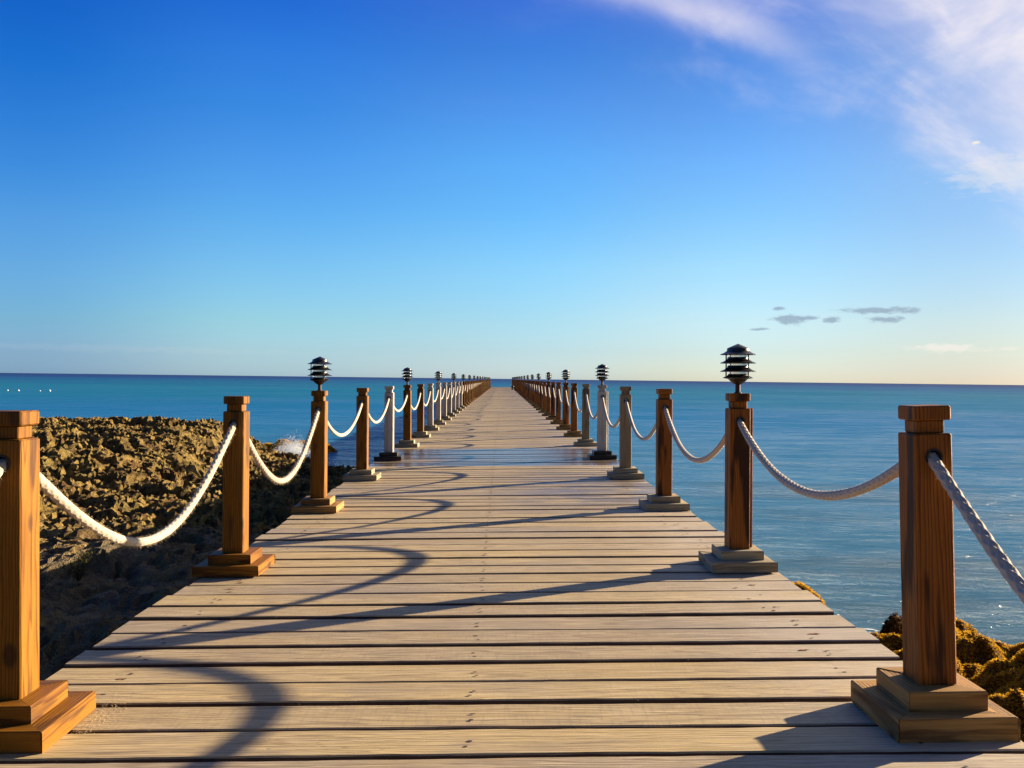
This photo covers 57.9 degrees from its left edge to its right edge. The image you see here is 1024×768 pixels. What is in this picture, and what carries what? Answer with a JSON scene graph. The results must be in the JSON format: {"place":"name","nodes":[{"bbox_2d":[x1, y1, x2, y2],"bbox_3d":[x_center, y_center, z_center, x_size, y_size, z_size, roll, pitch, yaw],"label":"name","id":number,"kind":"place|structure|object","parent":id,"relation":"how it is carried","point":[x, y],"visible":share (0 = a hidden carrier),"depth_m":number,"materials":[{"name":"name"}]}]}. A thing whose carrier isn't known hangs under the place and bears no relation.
{"place":"outdoors","nodes":[
{"label":"outdoors","id":0,"kind":"place"},
{"bbox_2d":[32,415,355,679],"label":"rocky shore","id":1,"kind":"structure","parent":0,"point":[138,477],"depth_m":14.44,"materials":[{"name":"brown stone"}]},
{"bbox_2d":[52,540,97,581],"bbox_3d":[-4.503,1.836,9.579,0.423,0.451,0.399,1,0,-1],"label":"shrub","id":2,"kind":"object","parent":1,"relation":"on","point":[79,575],"visible":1,"depth_m":9.54,"materials":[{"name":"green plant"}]},
{"bbox_2d":[0,373,1023,646],"bbox_3d":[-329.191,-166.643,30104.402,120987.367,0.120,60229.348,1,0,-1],"label":"sea","id":3,"kind":"structure","parent":0,"point":[842,557],"depth_m":44.56,"materials":[{"name":"liquid"}]},
{"bbox_2d":[262,439,336,452],"bbox_3d":[-8.290,2.705,35.511,4.015,1.201,2.050,1,0,-1],"label":"seaweed rock","id":4,"kind":"object","parent":3,"relation":"in","point":[277,442],"visible":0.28,"depth_m":35.25,"materials":[{"name":"brown stone"}]},
{"bbox_2d":[274,430,334,464],"bbox_3d":[-7.253,2.066,30.429,2.907,1.219,2.900,1,0,-1],"label":"wave splash","id":5,"kind":"object","parent":3,"relation":"on","point":[294,449],"visible":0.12,"depth_m":30.44,"materials":[{"name":"white liquid"}]},
{"bbox_2d":[0,387,1023,767],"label":"pier","id":6,"kind":"structure","parent":3,"relation":"in","point":[502,577],"depth_m":4.12,"materials":[{"name":"brown wood"}]},
{"bbox_2d":[0,410,95,753],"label":"rope post","id":7,"kind":"object","parent":6,"relation":"on","point":[37,715],"visible":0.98,"depth_m":3.10,"materials":[{"name":"brown wood"}]},
{"bbox_2d":[0,458,7,476],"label":"rope","id":8,"kind":"object","parent":7,"relation":"hanging from","point":[3,464],"visible":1,"depth_m":3.09,"materials":[{"name":"fabric"}]},
{"bbox_2d":[40,421,236,548],"bbox_3d":[-1.728,0.506,4.499,0.087,0.560,2.614,1,0,-1],"label":"rope","id":9,"kind":"object","parent":7,"relation":"hanging from","point":[54,494],"visible":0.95,"depth_m":4.19,"materials":[{"name":"fabric"}]},
{"bbox_2d":[192,396,274,576],"bbox_3d":[-1.752,0.625,5.839,0.404,1.099,0.406,0,0,0],"label":"rope post","id":10,"kind":"object","parent":6,"relation":"on","point":[235,555],"visible":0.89,"depth_m":5.77,"materials":[{"name":"brown wood"}]},
{"bbox_2d":[249,408,319,484],"bbox_3d":[-1.757,0.504,7.166,0.086,0.561,2.586,1,0,-1],"label":"rope","id":11,"kind":"object","parent":10,"relation":"hanging from","point":[268,474],"visible":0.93,"depth_m":7.25,"materials":[{"name":"fabric"}]},
{"bbox_2d":[73,656,535,757],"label":"sand grains","id":12,"kind":"object","parent":6,"relation":"on","point":[120,711],"visible":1,"depth_m":3.31},
{"bbox_2d":[291,391,343,513],"bbox_3d":[-1.781,0.610,8.494,0.404,1.099,0.404,0,0,0],"label":"rope post","id":13,"kind":"object","parent":6,"relation":"on","point":[318,500],"visible":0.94,"depth_m":8.43,"materials":[{"name":"brown wood"}]},
{"bbox_2d":[307,357,331,390],"bbox_3d":[-1.765,-0.096,8.491,0.222,0.314,0.222,1,0,-1],"label":"pagoda lamp","id":14,"kind":"object","parent":13,"relation":"on","point":[319,373],"visible":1,"depth_m":8.44,"materials":[{"name":"black metal"}]},
{"bbox_2d":[319,401,362,436],"bbox_3d":[-1.786,0.385,9.821,0.042,0.343,2.578,1,0,-1],"label":"rope","id":15,"kind":"object","parent":13,"relation":"hanging from","point":[335,433],"visible":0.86,"depth_m":10.10,"materials":[{"name":"fabric"}]},
{"bbox_2d":[343,388,380,480],"bbox_3d":[-1.809,0.595,11.149,0.403,1.099,0.401,0,0,0],"label":"rope post","id":16,"kind":"object","parent":6,"relation":"on","point":[361,471],"visible":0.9,"depth_m":11.08,"materials":[{"name":"brown wood"}]},
{"bbox_2d":[374,386,403,460],"bbox_3d":[-1.839,0.580,13.804,0.404,1.099,0.406,0,0,-1],"label":"rope post","id":17,"kind":"object","parent":6,"relation":"on","point":[388,453],"visible":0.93,"depth_m":13.74,"materials":[{"name":"grey wood"}]},
{"bbox_2d":[363,397,389,423],"bbox_3d":[-1.817,0.365,12.475,0.041,0.332,2.577,1,0,-1],"label":"rope","id":18,"kind":"object","parent":17,"relation":"hanging from","point":[382,415],"visible":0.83,"depth_m":12.95,"materials":[{"name":"fabric"}]},
{"bbox_2d":[394,394,407,411],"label":"rope","id":19,"kind":"object","parent":17,"relation":"hanging from","point":[401,408],"visible":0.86,"depth_m":15.68,"materials":[{"name":"fabric"}]},
{"bbox_2d":[395,385,418,447],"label":"rope post","id":20,"kind":"object","parent":6,"relation":"on","point":[407,441],"visible":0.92,"depth_m":16.39,"materials":[{"name":"brown wood"}]},
{"bbox_2d":[402,367,412,384],"bbox_3d":[-1.861,-0.141,16.454,0.222,0.314,0.222,0,1,15],"label":"pagoda lamp","id":21,"kind":"object","parent":20,"relation":"on","point":[407,373],"visible":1,"depth_m":16.40,"materials":[{"name":"black metal"}]},
{"bbox_2d":[411,384,430,437],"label":"rope post","id":22,"kind":"object","parent":6,"relation":"on","point":[420,432],"visible":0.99,"depth_m":19.05,"materials":[{"name":"brown wood"}]},
{"bbox_2d":[411,392,420,409],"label":"rope","id":23,"kind":"object","parent":22,"relation":"hanging from","point":[412,408],"visible":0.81,"depth_m":18.45,"materials":[{"name":"fabric"}]},
{"bbox_2d":[424,383,438,430],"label":"rope post","id":24,"kind":"object","parent":6,"relation":"on","point":[429,426],"visible":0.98,"depth_m":21.70,"materials":[{"name":"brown wood"}]},
{"bbox_2d":[433,383,445,424],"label":"rope post","id":25,"kind":"object","parent":6,"relation":"on","point":[437,421],"visible":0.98,"depth_m":24.36,"materials":[{"name":"grey wood"}]},
{"bbox_2d":[434,371,441,382],"bbox_3d":[-1.944,-0.185,24.419,0.222,0.314,0.222,0,0,28],"label":"pagoda lamp","id":26,"kind":"object","parent":25,"relation":"on","point":[438,375],"visible":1,"depth_m":24.36,"materials":[{"name":"black metal"}]},
{"bbox_2d":[441,383,451,419],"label":"rope post","id":27,"kind":"object","parent":6,"relation":"on","point":[444,416],"visible":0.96,"depth_m":27.01,"materials":[{"name":"grey wood"}]},
{"bbox_2d":[447,382,455,416],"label":"rope post","id":28,"kind":"object","parent":6,"relation":"on","point":[450,413],"visible":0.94,"depth_m":29.67,"materials":[{"name":"grey wood"}]},
{"bbox_2d":[452,382,459,412],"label":"rope post","id":29,"kind":"object","parent":6,"relation":"on","point":[454,410],"visible":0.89,"depth_m":32.32,"materials":[{"name":"grey wood"}]},
{"bbox_2d":[456,382,462,410],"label":"rope post","id":30,"kind":"object","parent":6,"relation":"on","point":[458,408],"visible":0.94,"depth_m":34.98,"materials":[{"name":"grey wood"}]},
{"bbox_2d":[459,381,465,408],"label":"rope post","id":31,"kind":"object","parent":6,"relation":"on","point":[460,399],"visible":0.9,"depth_m":37.63,"materials":[{"name":"grey wood"}]},
{"bbox_2d":[462,381,467,406],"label":"rope post","id":32,"kind":"object","parent":6,"relation":"on","point":[463,397],"visible":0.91,"depth_m":40.29,"materials":[{"name":"wood"}]},
{"bbox_2d":[465,381,469,404],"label":"rope post","id":33,"kind":"object","parent":6,"relation":"on","point":[467,403],"visible":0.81,"depth_m":42.94,"materials":[{"name":"brown wood"}]},
{"bbox_2d":[467,381,471,402],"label":"rope post","id":34,"kind":"object","parent":6,"relation":"on","point":[468,393],"visible":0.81,"depth_m":45.60,"materials":[{"name":"brown wood"}]},
{"bbox_2d":[469,381,473,401],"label":"rope post","id":35,"kind":"object","parent":6,"relation":"on","point":[470,392],"visible":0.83,"depth_m":48.25,"materials":[{"name":"brown wood"}]},
{"bbox_2d":[471,381,474,400],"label":"rope post","id":36,"kind":"object","parent":6,"relation":"on","point":[472,398],"visible":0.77,"depth_m":50.91,"materials":[{"name":"brown wood"}]},
{"bbox_2d":[475,381,478,397],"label":"rope post","id":37,"kind":"object","parent":6,"relation":"on","point":[476,396],"visible":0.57,"depth_m":58.87,"materials":[{"name":"brown wood"}]},
{"bbox_2d":[523,380,526,397],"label":"rope post","id":38,"kind":"object","parent":6,"relation":"on","point":[525,389],"visible":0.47,"depth_m":56.25,"materials":[{"name":"brown wood"}]},
{"bbox_2d":[526,381,530,401],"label":"rope post","id":39,"kind":"object","parent":6,"relation":"on","point":[529,392],"visible":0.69,"depth_m":48.28,"materials":[{"name":"brown wood"}]},
{"bbox_2d":[528,381,532,402],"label":"rope post","id":40,"kind":"object","parent":6,"relation":"on","point":[531,400],"visible":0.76,"depth_m":45.63,"materials":[{"name":"brown wood"}]},
{"bbox_2d":[529,381,534,403],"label":"rope post","id":41,"kind":"object","parent":6,"relation":"on","point":[533,394],"visible":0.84,"depth_m":42.98,"materials":[{"name":"brown wood"}]},
{"bbox_2d":[531,381,536,405],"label":"rope post","id":42,"kind":"object","parent":6,"relation":"on","point":[535,403],"visible":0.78,"depth_m":40.32,"materials":[{"name":"brown wood"}]},
{"bbox_2d":[533,381,539,407],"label":"rope post","id":43,"kind":"object","parent":6,"relation":"on","point":[538,397],"visible":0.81,"depth_m":37.67,"materials":[{"name":"brown wood"}]},
{"bbox_2d":[536,381,542,409],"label":"rope post","id":44,"kind":"object","parent":6,"relation":"on","point":[540,401],"visible":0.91,"depth_m":35.01,"materials":[{"name":"brown wood"}]},
{"bbox_2d":[538,381,546,412],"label":"rope post","id":45,"kind":"object","parent":6,"relation":"on","point":[543,410],"visible":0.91,"depth_m":32.36,"materials":[{"name":"brown wood"}]},
{"bbox_2d":[542,382,550,415],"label":"rope post","id":46,"kind":"object","parent":6,"relation":"on","point":[548,407],"visible":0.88,"depth_m":29.70,"materials":[{"name":"brown wood"}]},
{"bbox_2d":[546,372,551,381],"bbox_3d":[1.179,-0.233,29.763,0.222,0.314,0.222,1,1,40],"label":"pagoda lamp","id":47,"kind":"object","parent":46,"relation":"on","point":[548,375],"visible":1,"depth_m":29.70,"materials":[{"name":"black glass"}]},
{"bbox_2d":[546,382,555,419],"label":"rope post","id":48,"kind":"object","parent":6,"relation":"on","point":[552,416],"visible":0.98,"depth_m":27.05,"materials":[{"name":"brown wood"}]},
{"bbox_2d":[550,382,561,423],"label":"rope post","id":49,"kind":"object","parent":6,"relation":"on","point":[558,420],"visible":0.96,"depth_m":24.39,"materials":[{"name":"brown wood"}]},
{"bbox_2d":[556,383,570,429],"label":"rope post","id":50,"kind":"object","parent":6,"relation":"on","point":[565,425],"visible":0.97,"depth_m":21.74,"materials":[{"name":"brown wood"}]},
{"bbox_2d":[561,369,569,382],"bbox_3d":[1.267,-0.188,21.801,0.222,0.314,0.222,0,0,-24],"label":"pagoda lamp","id":51,"kind":"object","parent":50,"relation":"on","point":[565,374],"visible":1,"depth_m":21.74,"materials":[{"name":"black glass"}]},
{"bbox_2d":[564,383,581,436],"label":"rope post","id":52,"kind":"object","parent":6,"relation":"on","point":[573,432],"visible":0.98,"depth_m":19.08,"materials":[{"name":"brown wood"}]},
{"bbox_2d":[565,390,573,406],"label":"rope","id":53,"kind":"object","parent":52,"relation":"hanging from","point":[567,399],"visible":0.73,"depth_m":21.22,"materials":[{"name":"fabric"}]},
{"bbox_2d":[573,384,596,445],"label":"rope post","id":54,"kind":"object","parent":6,"relation":"on","point":[585,440],"visible":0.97,"depth_m":16.43,"materials":[{"name":"brown wood"}]},
{"bbox_2d":[574,391,581,411],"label":"rope","id":55,"kind":"object","parent":54,"relation":"hanging from","point":[578,410],"visible":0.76,"depth_m":18.51,"materials":[{"name":"fabric"}]},
{"bbox_2d":[587,385,616,459],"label":"rope post","id":56,"kind":"object","parent":6,"relation":"on","point":[602,451],"visible":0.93,"depth_m":13.77,"materials":[{"name":"grey wood"}]},
{"bbox_2d":[585,393,596,418],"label":"rope","id":57,"kind":"object","parent":56,"relation":"hanging from","point":[590,414],"visible":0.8,"depth_m":15.82,"materials":[{"name":"fabric"}]},
{"bbox_2d":[595,364,609,384],"bbox_3d":[1.350,-0.143,13.835,0.222,0.314,0.222,0,0,-8],"label":"pagoda lamp","id":58,"kind":"object","parent":56,"relation":"on","point":[601,375],"visible":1,"depth_m":13.78,"materials":[{"name":"black metal"}]},
{"bbox_2d":[601,396,619,427],"bbox_3d":[1.358,0.389,12.511,0.043,0.413,2.580,1,0,-1],"label":"rope","id":59,"kind":"object","parent":56,"relation":"hanging from","point":[607,418],"visible":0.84,"depth_m":13.02,"materials":[{"name":"fabric"}]},
{"bbox_2d":[607,386,643,478],"bbox_3d":[1.368,0.577,11.184,0.403,1.098,0.401,0,0,0],"label":"rope post","id":60,"kind":"object","parent":6,"relation":"on","point":[624,469],"visible":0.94,"depth_m":11.12,"materials":[{"name":"grey wood"}]},
{"bbox_2d":[625,400,655,440],"bbox_3d":[1.386,0.399,9.856,0.041,0.403,2.580,1,0,-1],"label":"rope","id":61,"kind":"object","parent":60,"relation":"hanging from","point":[648,436],"visible":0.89,"depth_m":10.23,"materials":[{"name":"fabric"}]},
{"bbox_2d":[639,389,689,510],"bbox_3d":[1.396,0.592,8.528,0.404,1.099,0.404,0,0,-1],"label":"rope post","id":62,"kind":"object","parent":6,"relation":"on","point":[663,498],"visible":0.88,"depth_m":8.46,"materials":[{"name":"brown wood"}]},
{"bbox_2d":[663,406,737,462],"bbox_3d":[1.416,0.412,7.202,0.062,0.407,2.582,1,0,-1],"label":"rope","id":63,"kind":"object","parent":62,"relation":"hanging from","point":[710,455],"visible":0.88,"depth_m":7.34,"materials":[{"name":"fabric"}]},
{"bbox_2d":[698,393,777,572],"bbox_3d":[1.426,0.607,5.874,0.404,1.099,0.406,0,0,-1],"label":"rope post","id":64,"kind":"object","parent":6,"relation":"on","point":[737,551],"visible":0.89,"depth_m":5.81,"materials":[{"name":"brown wood"}]},
{"bbox_2d":[720,344,755,392],"bbox_3d":[1.434,-0.098,5.871,0.222,0.314,0.222,0,0,-1],"label":"pagoda lamp","id":65,"kind":"object","parent":64,"relation":"on","point":[737,360],"visible":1,"depth_m":5.82,"materials":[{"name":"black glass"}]},
{"bbox_2d":[737,418,898,500],"bbox_3d":[1.432,0.385,4.546,0.063,0.338,2.579,1,0,0],"label":"rope","id":66,"kind":"object","parent":64,"relation":"hanging from","point":[887,476],"visible":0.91,"depth_m":4.25,"materials":[{"name":"fabric"}]},
{"bbox_2d":[851,404,1020,743],"bbox_3d":[1.455,0.622,3.220,0.403,1.099,0.401,0,0,-1],"label":"rope post","id":67,"kind":"object","parent":6,"relation":"on","point":[926,693],"visible":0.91,"depth_m":3.15,"materials":[{"name":"brown wood"}]},
{"bbox_2d":[928,452,1023,603],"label":"rope","id":68,"kind":"object","parent":67,"relation":"hanging from","point":[1009,571],"visible":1,"depth_m":2.84,"materials":[{"name":"fabric"}]},
{"bbox_2d":[792,581,826,605],"bbox_3d":[3.849,3.099,12.258,0.822,0.960,1.260,1,0,-1],"label":"seaweed rock","id":69,"kind":"object","parent":3,"relation":"in","point":[802,585],"visible":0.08,"depth_m":12.18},
{"bbox_2d":[879,612,901,635],"bbox_3d":[3.566,2.871,8.606,0.585,1.450,0.750,1,0,-1],"label":"seaweed rock","id":70,"kind":"object","parent":3,"relation":"in","point":[893,624],"visible":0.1,"depth_m":8.62,"materials":[{"name":"brown stone"}]},
{"bbox_2d":[869,617,1023,741],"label":"seaweed rock","id":71,"kind":"object","parent":3,"relation":"in","point":[993,668],"visible":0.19,"depth_m":6.47,"materials":[{"name":"stone"}]},
{"bbox_2d":[0,0,1023,384],"label":"sky","id":72,"kind":"structure","parent":0,"point":[830,191],"materials":[{"name":"blue"}]}
]}

